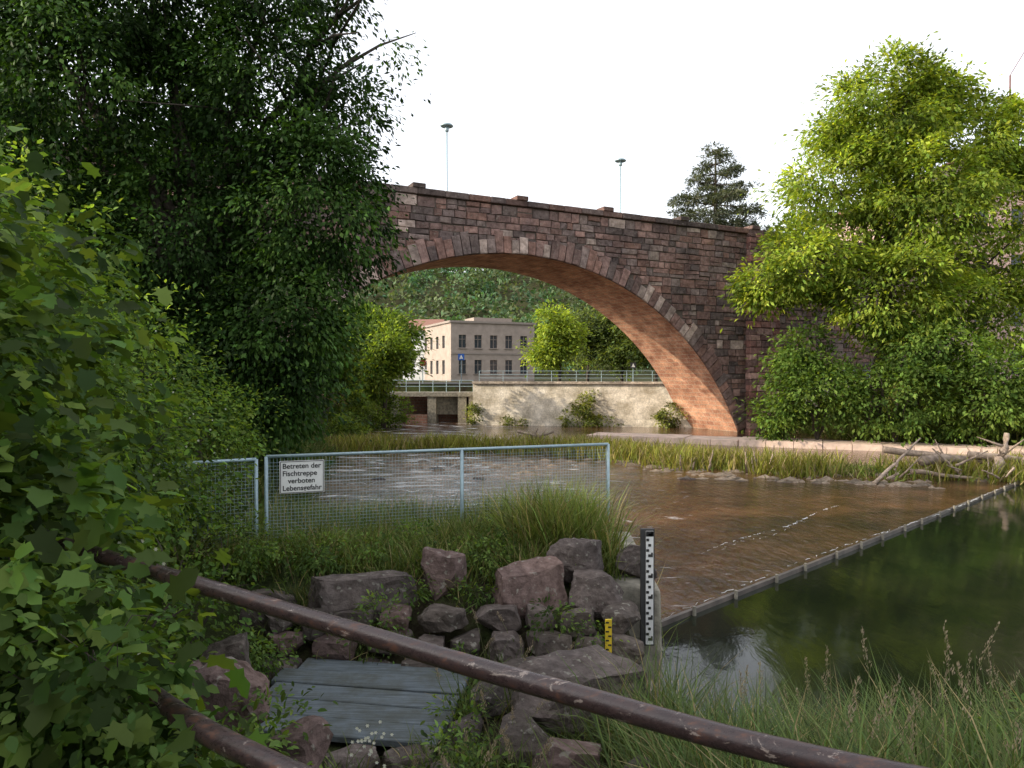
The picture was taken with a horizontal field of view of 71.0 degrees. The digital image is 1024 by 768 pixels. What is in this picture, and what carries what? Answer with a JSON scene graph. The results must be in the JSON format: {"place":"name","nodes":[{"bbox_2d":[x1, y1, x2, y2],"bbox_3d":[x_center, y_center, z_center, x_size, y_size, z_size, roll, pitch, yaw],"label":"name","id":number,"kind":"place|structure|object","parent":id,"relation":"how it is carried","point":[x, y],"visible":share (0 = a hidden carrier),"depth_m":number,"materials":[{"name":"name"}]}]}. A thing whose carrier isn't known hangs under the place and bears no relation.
{"place":"outdoors","nodes":[
{"label":"outdoors","id":0,"kind":"place"},
{"bbox_2d":[398,382,471,383],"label":"road","id":1,"kind":"structure","parent":0,"point":[436,383],"depth_m":66.24,"materials":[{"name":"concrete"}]},
{"bbox_2d":[458,354,463,382],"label":"pedestrian crossing sign","id":2,"kind":"object","parent":1,"relation":"on","point":[461,357],"visible":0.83,"depth_m":67.89,"materials":[{"name":"metal"}]},
{"bbox_2d":[1,0,1023,272],"label":"sky","id":3,"kind":"structure","parent":0,"point":[541,99],"materials":[{"name":"white"}]},
{"bbox_2d":[25,271,1023,767],"bbox_3d":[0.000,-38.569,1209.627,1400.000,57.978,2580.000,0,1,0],"label":"ground","id":4,"kind":"structure","parent":0,"point":[305,649],"depth_m":8.59,"materials":[{"name":"plant"}]},
{"bbox_2d":[0,123,270,767],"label":"hedge maple bush","id":5,"kind":"object","parent":4,"relation":"on","point":[64,690],"visible":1,"depth_m":2.63,"materials":[{"name":"green plant"}]},
{"bbox_2d":[0,131,297,721],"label":"bank bush","id":6,"kind":"object","parent":4,"relation":"on","point":[162,434],"visible":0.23,"depth_m":7.72,"materials":[{"name":"green plant"}]},
{"bbox_2d":[0,17,335,482],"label":"deciduous tree","id":7,"kind":"object","parent":4,"relation":"on","point":[285,451],"visible":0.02,"depth_m":21.33,"materials":[{"name":"green plant"}]},
{"bbox_2d":[170,659,202,671],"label":"boulder","id":8,"kind":"object","parent":4,"relation":"on","point":[197,664],"depth_m":5.47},
{"bbox_2d":[38,385,345,569],"bbox_3d":[-8.731,0.500,22.106,6.261,6.850,30.255,0,1,-10],"label":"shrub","id":9,"kind":"object","parent":4,"relation":"on","point":[319,446],"visible":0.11,"depth_m":18.27,"materials":[{"name":"green plant"}]},
{"bbox_2d":[0,0,430,472],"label":"deciduous tree","id":10,"kind":"object","parent":4,"relation":"on","point":[218,265],"visible":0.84,"depth_m":14.16,"materials":[{"name":"green plant"}]},
{"bbox_2d":[200,632,250,665],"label":"boulder","id":11,"kind":"object","parent":4,"relation":"on","point":[234,646],"visible":0.32,"depth_m":6.22,"materials":[{"name":"stone"}]},
{"bbox_2d":[183,656,271,734],"bbox_3d":[-1.777,2.034,4.561,0.527,0.550,0.478,0,1,0],"label":"boulder","id":12,"kind":"object","parent":4,"relation":"on","point":[216,676],"visible":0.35,"depth_m":4.37,"materials":[{"name":"stone"}]},
{"bbox_2d":[98,330,393,767],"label":"white flowers","id":13,"kind":"object","parent":4,"relation":"on","point":[356,728],"visible":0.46,"depth_m":4.22,"materials":[{"name":"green plant"}]},
{"bbox_2d":[238,588,296,628],"bbox_3d":[-2.703,2.592,7.976,0.664,0.689,0.504,0,1,0],"label":"boulder","id":14,"kind":"object","parent":4,"relation":"on","point":[253,616],"visible":0.3,"depth_m":7.75,"materials":[{"name":"stone"}]},
{"bbox_2d":[252,656,302,685],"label":"stone","id":15,"kind":"object","parent":4,"relation":"on","point":[296,665],"visible":0.2,"depth_m":7.29,"materials":[{"name":"stone"}]},
{"bbox_2d":[264,614,295,639],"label":"stone","id":16,"kind":"object","parent":4,"relation":"on","point":[278,625],"visible":0.42,"depth_m":7.49,"materials":[{"name":"stone"}]},
{"bbox_2d":[233,715,333,767],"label":"boulder","id":17,"kind":"object","parent":4,"relation":"on","point":[320,736],"visible":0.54,"depth_m":4.16,"materials":[{"name":"stone"}]},
{"bbox_2d":[266,630,305,658],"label":"stone","id":18,"kind":"object","parent":4,"relation":"on","point":[298,641],"visible":0.61,"depth_m":7.40,"materials":[{"name":"stone"}]},
{"bbox_2d":[302,608,325,640],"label":"stone","id":19,"kind":"object","parent":4,"relation":"on","point":[309,633],"visible":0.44,"depth_m":7.49,"materials":[{"name":"stone"}]},
{"bbox_2d":[288,309,380,397],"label":"maple tree","id":20,"kind":"object","parent":4,"relation":"on","point":[353,373],"visible":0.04,"depth_m":46.79,"materials":[{"name":"green plant"}]},
{"bbox_2d":[312,634,357,659],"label":"stone","id":21,"kind":"object","parent":4,"relation":"on","point":[323,645],"visible":0.72,"depth_m":7.36,"materials":[{"name":"stone"}]},
{"bbox_2d":[322,394,351,407],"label":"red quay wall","id":22,"kind":"structure","parent":4,"relation":"on","point":[339,402],"depth_m":53.31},
{"bbox_2d":[29,551,674,767],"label":"gully grass","id":23,"kind":"structure","parent":4,"relation":"on","point":[463,712],"depth_m":5.92,"materials":[{"name":"plant"}]},
{"bbox_2d":[324,743,379,767],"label":"boulder","id":24,"kind":"object","parent":4,"relation":"on","point":[341,754],"visible":0.81,"depth_m":5.55,"materials":[{"name":"stone"}]},
{"bbox_2d":[334,608,373,624],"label":"stone","id":25,"kind":"object","parent":4,"relation":"on","point":[350,616],"visible":0.38,"depth_m":7.59,"materials":[{"name":"stone"}]},
{"bbox_2d":[339,300,380,372],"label":"maple tree","id":26,"kind":"object","parent":4,"relation":"on","point":[375,306],"visible":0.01,"depth_m":68.49,"materials":[{"name":"green plant"}]},
{"bbox_2d":[253,658,469,747],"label":"wooden plank deck","id":27,"kind":"structure","parent":4,"relation":"on","point":[394,698],"depth_m":6.52,"materials":[{"name":"wood"}]},
{"bbox_2d":[307,570,418,621],"bbox_3d":[-1.681,2.475,8.042,1.217,0.745,0.582,0,1,-24],"label":"boulder","id":28,"kind":"object","parent":4,"relation":"on","point":[332,592],"visible":0.51,"depth_m":7.83,"materials":[{"name":"stone"}]},
{"bbox_2d":[321,376,417,440],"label":"shore bush","id":29,"kind":"object","parent":4,"relation":"on","point":[362,411],"visible":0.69,"depth_m":45.06,"materials":[{"name":"green plant"}]},
{"bbox_2d":[138,443,609,555],"bbox_3d":[-1.558,1.794,10.078,6.576,1.732,0.222,0,1,-22],"label":"fence","id":30,"kind":"object","parent":4,"relation":"on","point":[462,467],"visible":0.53,"depth_m":10.16,"materials":[{"name":"metal"}]},
{"bbox_2d":[279,460,323,493],"bbox_3d":[-2.779,1.227,9.513,0.570,0.430,0.016,0,1,-20],"label":"warning sign","id":31,"kind":"object","parent":30,"relation":"attached to","point":[303,476],"visible":1,"depth_m":9.51,"materials":[{"name":"metal"}]},
{"bbox_2d":[361,657,392,663],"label":"stone","id":32,"kind":"object","parent":4,"relation":"on","point":[369,659],"visible":0.2,"depth_m":7.41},
{"bbox_2d":[345,312,432,427],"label":"maple tree","id":33,"kind":"object","parent":4,"relation":"on","point":[383,376],"visible":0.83,"depth_m":51.28,"materials":[{"name":"green plant"}]},
{"bbox_2d":[366,628,413,654],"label":"stone","id":34,"kind":"object","parent":4,"relation":"on","point":[373,650],"visible":0.18,"depth_m":7.43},
{"bbox_2d":[345,302,439,381],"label":"maple tree","id":35,"kind":"object","parent":4,"relation":"on","point":[373,314],"visible":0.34,"depth_m":63.03,"materials":[{"name":"green plant"}]},
{"bbox_2d":[378,603,411,634],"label":"stone","id":36,"kind":"object","parent":4,"relation":"on","point":[405,612],"visible":0.68,"depth_m":7.58,"materials":[{"name":"stone"}]},
{"bbox_2d":[381,744,436,767],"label":"boulder","id":37,"kind":"object","parent":4,"relation":"on","point":[391,752],"visible":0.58,"depth_m":5.50,"materials":[{"name":"stone"}]},
{"bbox_2d":[166,486,655,615],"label":"terrace grass","id":38,"kind":"structure","parent":4,"relation":"on","point":[455,527],"depth_m":9.34,"materials":[{"name":"plant"}]},
{"bbox_2d":[403,333,425,379],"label":"walls","id":39,"kind":"structure","parent":4,"relation":"on","point":[416,375],"depth_m":111.99,"materials":[{"name":"white paint"}]},
{"bbox_2d":[408,319,444,330],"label":"roof","id":40,"kind":"structure","parent":39,"relation":"on","point":[430,321],"depth_m":115.35,"materials":[{"name":"tile"}]},
{"bbox_2d":[401,658,436,667],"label":"stone","id":41,"kind":"object","parent":4,"relation":"on","point":[408,662],"visible":0.18,"depth_m":7.26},
{"bbox_2d":[418,634,444,646],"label":"stone","id":42,"kind":"object","parent":4,"relation":"on","point":[439,640],"visible":0.34,"depth_m":7.45,"materials":[{"name":"stone"}]},
{"bbox_2d":[430,761,454,767],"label":"boulder","id":43,"kind":"object","parent":4,"relation":"on","point":[434,763],"visible":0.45,"depth_m":5.20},
{"bbox_2d":[417,603,468,632],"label":"stone","id":44,"kind":"object","parent":4,"relation":"on","point":[436,618],"visible":1,"depth_m":7.51,"materials":[{"name":"stone"}]},
{"bbox_2d":[420,546,466,599],"bbox_3d":[-0.779,2.174,8.223,0.525,0.597,0.447,0,1,0],"label":"boulder","id":45,"kind":"object","parent":4,"relation":"on","point":[442,564],"visible":0.79,"depth_m":8.07,"materials":[{"name":"stone"}]},
{"bbox_2d":[444,712,483,752],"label":"boulder","id":46,"kind":"object","parent":4,"relation":"on","point":[464,719],"visible":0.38,"depth_m":6.00,"materials":[{"name":"stone"}]},
{"bbox_2d":[450,628,479,655],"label":"stone","id":47,"kind":"object","parent":4,"relation":"on","point":[470,639],"visible":0.68,"depth_m":7.44,"materials":[{"name":"stone"}]},
{"bbox_2d":[424,322,533,380],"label":"walls","id":48,"kind":"structure","parent":4,"relation":"on","point":[451,332],"depth_m":102.65,"materials":[{"name":"paint"}]},
{"bbox_2d":[426,335,526,373],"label":"window glass","id":49,"kind":"object","parent":48,"relation":"attached to","point":[462,341],"visible":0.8,"depth_m":102.82,"materials":[{"name":"glass"}]},
{"bbox_2d":[421,320,535,373],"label":"trim","id":50,"kind":"structure","parent":48,"relation":"on","point":[460,321],"depth_m":102.49,"materials":[{"name":"stone"}]},
{"bbox_2d":[465,317,511,321],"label":"roof penthouse","id":51,"kind":"object","parent":48,"relation":"on","point":[491,319],"visible":0.43,"depth_m":105.68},
{"bbox_2d":[52,535,928,767],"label":"pipe handrail","id":52,"kind":"object","parent":4,"relation":"on","point":[228,743],"visible":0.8,"depth_m":1.95,"materials":[{"name":"metal"}]},
{"bbox_2d":[469,681,512,721],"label":"boulder","id":53,"kind":"object","parent":4,"relation":"on","point":[498,691],"visible":0.35,"depth_m":6.43,"materials":[{"name":"stone"}]},
{"bbox_2d":[36,144,948,431],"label":"stone arch bridge","id":54,"kind":"structure","parent":4,"relation":"on","point":[650,288],"depth_m":46.93,"materials":[{"name":"stone"}]},
{"bbox_2d":[440,123,452,190],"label":"street lamp","id":55,"kind":"object","parent":54,"relation":"on","point":[447,126],"visible":0.9,"depth_m":45.17,"materials":[{"name":"metal"}]},
{"bbox_2d":[615,158,625,212],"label":"street lamp","id":56,"kind":"object","parent":54,"relation":"on","point":[620,161],"visible":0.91,"depth_m":51.15,"materials":[{"name":"metal"}]},
{"bbox_2d":[337,267,647,373],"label":"forest","id":57,"kind":"object","parent":4,"relation":"on","point":[416,277],"visible":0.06,"depth_m":243.17,"materials":[{"name":"green plant"}]},
{"bbox_2d":[474,604,521,630],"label":"stone","id":58,"kind":"object","parent":4,"relation":"on","point":[487,616],"visible":0.91,"depth_m":7.57,"materials":[{"name":"stone"}]},
{"bbox_2d":[487,630,524,662],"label":"stone","id":59,"kind":"object","parent":4,"relation":"on","point":[511,648],"visible":0.81,"depth_m":7.36,"materials":[{"name":"stone"}]},
{"bbox_2d":[503,656,534,666],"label":"boulder","id":60,"kind":"object","parent":4,"relation":"on","point":[517,662],"visible":0.08,"depth_m":7.02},
{"bbox_2d":[499,710,549,767],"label":"boulder","id":61,"kind":"object","parent":4,"relation":"on","point":[517,728],"visible":0.55,"depth_m":5.55,"materials":[{"name":"stone"}]},
{"bbox_2d":[492,555,567,618],"bbox_3d":[0.184,2.409,8.032,0.847,0.895,0.541,0,1,-30],"label":"boulder","id":62,"kind":"object","parent":4,"relation":"on","point":[521,584],"visible":0.73,"depth_m":7.90,"materials":[{"name":"stone"}]},
{"bbox_2d":[525,603,555,630],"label":"stone","id":63,"kind":"object","parent":4,"relation":"on","point":[534,611],"visible":0.73,"depth_m":7.62,"materials":[{"name":"stone"}]},
{"bbox_2d":[526,630,572,656],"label":"stone","id":64,"kind":"object","parent":4,"relation":"on","point":[552,641],"visible":0.66,"depth_m":7.35,"materials":[{"name":"stone"}]},
{"bbox_2d":[513,299,597,380],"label":"linden tree","id":65,"kind":"object","parent":4,"relation":"on","point":[561,345],"visible":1,"depth_m":74.06,"materials":[{"name":"green plant"}]},
{"bbox_2d":[532,737,601,767],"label":"boulder","id":66,"kind":"object","parent":4,"relation":"on","point":[560,759],"visible":0.87,"depth_m":5.14,"materials":[{"name":"stone"}]},
{"bbox_2d":[456,466,692,637],"bbox_3d":[0.793,2.575,9.547,3.139,2.969,3.007,0,1,0],"label":"tall grass tuft","id":67,"kind":"object","parent":4,"relation":"on","point":[549,515],"visible":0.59,"depth_m":9.18,"materials":[{"name":"plant"}]},
{"bbox_2d":[546,537,603,582],"bbox_3d":[0.737,2.066,8.424,0.689,0.578,0.504,0,1,0],"label":"boulder","id":68,"kind":"object","parent":4,"relation":"on","point":[572,554],"visible":0.66,"depth_m":8.20,"materials":[{"name":"stone"}]},
{"bbox_2d":[560,608,595,637],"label":"stone","id":69,"kind":"object","parent":4,"relation":"on","point":[583,616],"visible":0.8,"depth_m":7.53,"materials":[{"name":"stone"}]},
{"bbox_2d":[510,644,647,742],"bbox_3d":[0.595,2.806,6.358,1.361,0.780,0.766,0,1,-20],"label":"boulder","id":70,"kind":"object","parent":4,"relation":"on","point":[552,664],"visible":0.53,"depth_m":6.14,"materials":[{"name":"stone"}]},
{"bbox_2d":[573,631,604,648],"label":"stone","id":71,"kind":"object","parent":4,"relation":"on","point":[587,639],"visible":0.27,"depth_m":7.43,"materials":[{"name":"stone"}]},
{"bbox_2d":[564,306,625,381],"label":"linden tree","id":72,"kind":"object","parent":4,"relation":"on","point":[594,324],"visible":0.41,"depth_m":82.29,"materials":[{"name":"green plant"}]},
{"bbox_2d":[568,568,623,618],"bbox_3d":[0.934,2.354,8.060,0.623,0.524,0.491,0,1,0],"label":"boulder","id":73,"kind":"object","parent":4,"relation":"on","point":[597,591],"visible":0.81,"depth_m":7.88,"materials":[{"name":"stone"}]},
{"bbox_2d":[183,503,1023,767],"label":"nettle weeds","id":74,"kind":"object","parent":4,"relation":"on","point":[250,553],"visible":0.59,"depth_m":7.51,"materials":[{"name":"green plant"}]},
{"bbox_2d":[605,619,611,652],"bbox_3d":[0.965,2.565,7.189,0.065,0.420,0.024,0,1,0],"label":"yellow gauge","id":75,"kind":"object","parent":4,"relation":"on","point":[608,630],"visible":0.73,"depth_m":7.18,"materials":[{"name":"paint"}]},
{"bbox_2d":[585,315,647,381],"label":"linden tree","id":76,"kind":"object","parent":4,"relation":"on","point":[619,335],"visible":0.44,"depth_m":81.14,"materials":[{"name":"green plant"}]},
{"bbox_2d":[601,600,640,633],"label":"stone","id":77,"kind":"object","parent":4,"relation":"on","point":[625,615],"visible":0.84,"depth_m":7.61,"materials":[{"name":"stone"}]},
{"bbox_2d":[612,633,644,663],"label":"stone","id":78,"kind":"object","parent":4,"relation":"on","point":[627,647],"visible":0.76,"depth_m":7.35,"materials":[{"name":"stone"}]},
{"bbox_2d":[630,362,635,381],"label":"parking sign","id":79,"kind":"object","parent":4,"relation":"on","point":[633,365],"visible":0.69,"depth_m":60.40,"materials":[{"name":"metal"}]},
{"bbox_2d":[611,333,657,381],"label":"linden tree","id":80,"kind":"object","parent":4,"relation":"on","point":[635,353],"visible":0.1,"depth_m":78.72,"materials":[{"name":"green plant"}]},
{"bbox_2d":[615,544,656,578],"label":"boulder","id":81,"kind":"object","parent":4,"relation":"on","point":[630,557],"visible":0.51,"depth_m":8.59,"materials":[{"name":"stone"}]},
{"bbox_2d":[612,532,662,683],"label":"concrete pier","id":82,"kind":"structure","parent":4,"relation":"on","point":[630,587],"depth_m":8.39,"materials":[{"name":"concrete"}]},
{"bbox_2d":[640,528,654,645],"bbox_3d":[1.555,2.332,8.248,0.155,1.340,0.070,0,1,0],"label":"water level gauge","id":83,"kind":"object","parent":82,"relation":"attached to","point":[647,547],"visible":0.98,"depth_m":8.23,"materials":[{"name":"metal"}]},
{"bbox_2d":[624,755,662,767],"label":"boulder","id":84,"kind":"object","parent":4,"relation":"on","point":[639,760],"visible":0.4,"depth_m":4.67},
{"bbox_2d":[645,676,664,703],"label":"boulder","id":85,"kind":"object","parent":4,"relation":"on","point":[651,687],"visible":0.02,"depth_m":6.85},
{"bbox_2d":[473,384,848,427],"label":"masonry","id":86,"kind":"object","parent":4,"relation":"on","point":[633,405],"visible":0.3,"depth_m":55.60,"materials":[{"name":"concrete"},{"name":"plaster"}]},
{"bbox_2d":[463,389,687,427],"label":"ivy plant","id":87,"kind":"object","parent":86,"relation":"attached to","point":[658,417],"visible":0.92,"depth_m":54.71,"materials":[{"name":"green plant"}]},
{"bbox_2d":[472,381,826,383],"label":"coping","id":88,"kind":"object","parent":86,"relation":"on","point":[524,382],"visible":0.47,"depth_m":55.91,"materials":[{"name":"concrete"}]},
{"bbox_2d":[479,370,869,381],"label":"promenade railing","id":89,"kind":"object","parent":88,"relation":"on","point":[601,374],"visible":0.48,"depth_m":55.76,"materials":[{"name":"metal"}]},
{"bbox_2d":[349,451,987,488],"bbox_3d":[9.674,3.518,31.398,41.277,0.220,11.609,0,1,12],"label":"gravel bar","id":90,"kind":"object","parent":4,"relation":"on","point":[728,475],"visible":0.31,"depth_m":28.94,"materials":[{"name":"gravel"}]},
{"bbox_2d":[517,428,1023,483],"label":"driftwood","id":91,"kind":"object","parent":90,"relation":"on","point":[929,457],"visible":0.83,"depth_m":27.20,"materials":[{"name":"wood"}]},
{"bbox_2d":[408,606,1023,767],"bbox_3d":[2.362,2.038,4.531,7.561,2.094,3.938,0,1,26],"label":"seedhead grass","id":92,"kind":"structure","parent":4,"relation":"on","point":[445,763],"depth_m":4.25,"materials":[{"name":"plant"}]},
{"bbox_2d":[666,140,775,231],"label":"pine tree","id":93,"kind":"object","parent":4,"relation":"on","point":[712,197],"visible":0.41,"depth_m":83.08,"materials":[{"name":"green plant"}]},
{"bbox_2d":[523,617,1023,767],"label":"bank grass","id":94,"kind":"structure","parent":4,"relation":"on","point":[686,754],"depth_m":4.13,"materials":[{"name":"plant"}]},
{"bbox_2d":[586,432,1023,455],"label":"path","id":95,"kind":"structure","parent":4,"relation":"on","point":[847,445],"depth_m":38.88,"materials":[{"name":"concrete"}]},
{"bbox_2d":[717,31,1023,423],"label":"ash tree","id":96,"kind":"object","parent":4,"relation":"on","point":[923,107],"visible":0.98,"depth_m":39.58,"materials":[{"name":"green plant"}]},
{"bbox_2d":[732,308,1023,447],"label":"riverbank shrubs","id":97,"kind":"object","parent":4,"relation":"on","point":[927,369],"visible":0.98,"depth_m":37.75,"materials":[{"name":"green plant"}]},
{"bbox_2d":[791,377,1023,445],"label":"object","id":98,"kind":"structure","parent":4,"relation":"on","point":[831,434],"depth_m":42.84,"materials":[{"name":"plant"}]},
{"bbox_2d":[826,155,1023,382],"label":"walls","id":99,"kind":"structure","parent":4,"relation":"on","point":[1006,264],"depth_m":59.88,"materials":[{"name":"stone"}]},
{"bbox_2d":[912,207,1023,373],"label":"glass","id":100,"kind":"object","parent":99,"relation":"attached to","point":[1019,216],"visible":0.03,"depth_m":60.13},
{"bbox_2d":[1009,52,1023,94],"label":"construction crane","id":101,"kind":"object","parent":4,"relation":"on","point":[1011,73],"visible":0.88,"depth_m":69.64,"materials":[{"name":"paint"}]},
{"bbox_2d":[299,421,1017,619],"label":"river water","id":102,"kind":"structure","parent":0,"point":[703,516],"depth_m":22.59,"materials":[{"name":"liquid"}]},
{"bbox_2d":[371,477,385,479],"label":"river rock","id":103,"kind":"object","parent":102,"relation":"in","point":[377,478],"visible":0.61,"depth_m":26.90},
{"bbox_2d":[367,380,472,422],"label":"sluice weir","id":104,"kind":"object","parent":102,"relation":"in","point":[432,407],"visible":0.55,"depth_m":59.08,"materials":[{"name":"concrete"}]},
{"bbox_2d":[323,428,1023,484],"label":"river reeds","id":105,"kind":"object","parent":102,"relation":"in","point":[796,464],"visible":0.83,"depth_m":31.14,"materials":[{"name":"green plant"}]},
{"bbox_2d":[677,477,694,479],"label":"river rock","id":106,"kind":"object","parent":102,"relation":"in","point":[683,478],"visible":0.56,"depth_m":26.91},
{"bbox_2d":[364,465,1009,617],"bbox_3d":[6.678,3.561,27.605,27.976,0.001,18.232,-1,1,-42],"label":"riffle foam","id":107,"kind":"object","parent":102,"relation":"on","point":[733,541],"visible":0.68,"depth_m":19.00,"materials":[{"name":"liquid"}]},
{"bbox_2d":[661,481,1019,626],"bbox_3d":[13.025,3.756,21.169,29.935,0.385,0.145,-1,1,-43],"label":"weir crest","id":108,"kind":"object","parent":102,"relation":"in","point":[694,610],"visible":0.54,"depth_m":14.63,"materials":[{"name":"concrete"}]},
{"bbox_2d":[661,482,1023,739],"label":"pool water","id":109,"kind":"structure","parent":0,"point":[901,597],"depth_m":11.59,"materials":[{"name":"liquid"}]}
]}

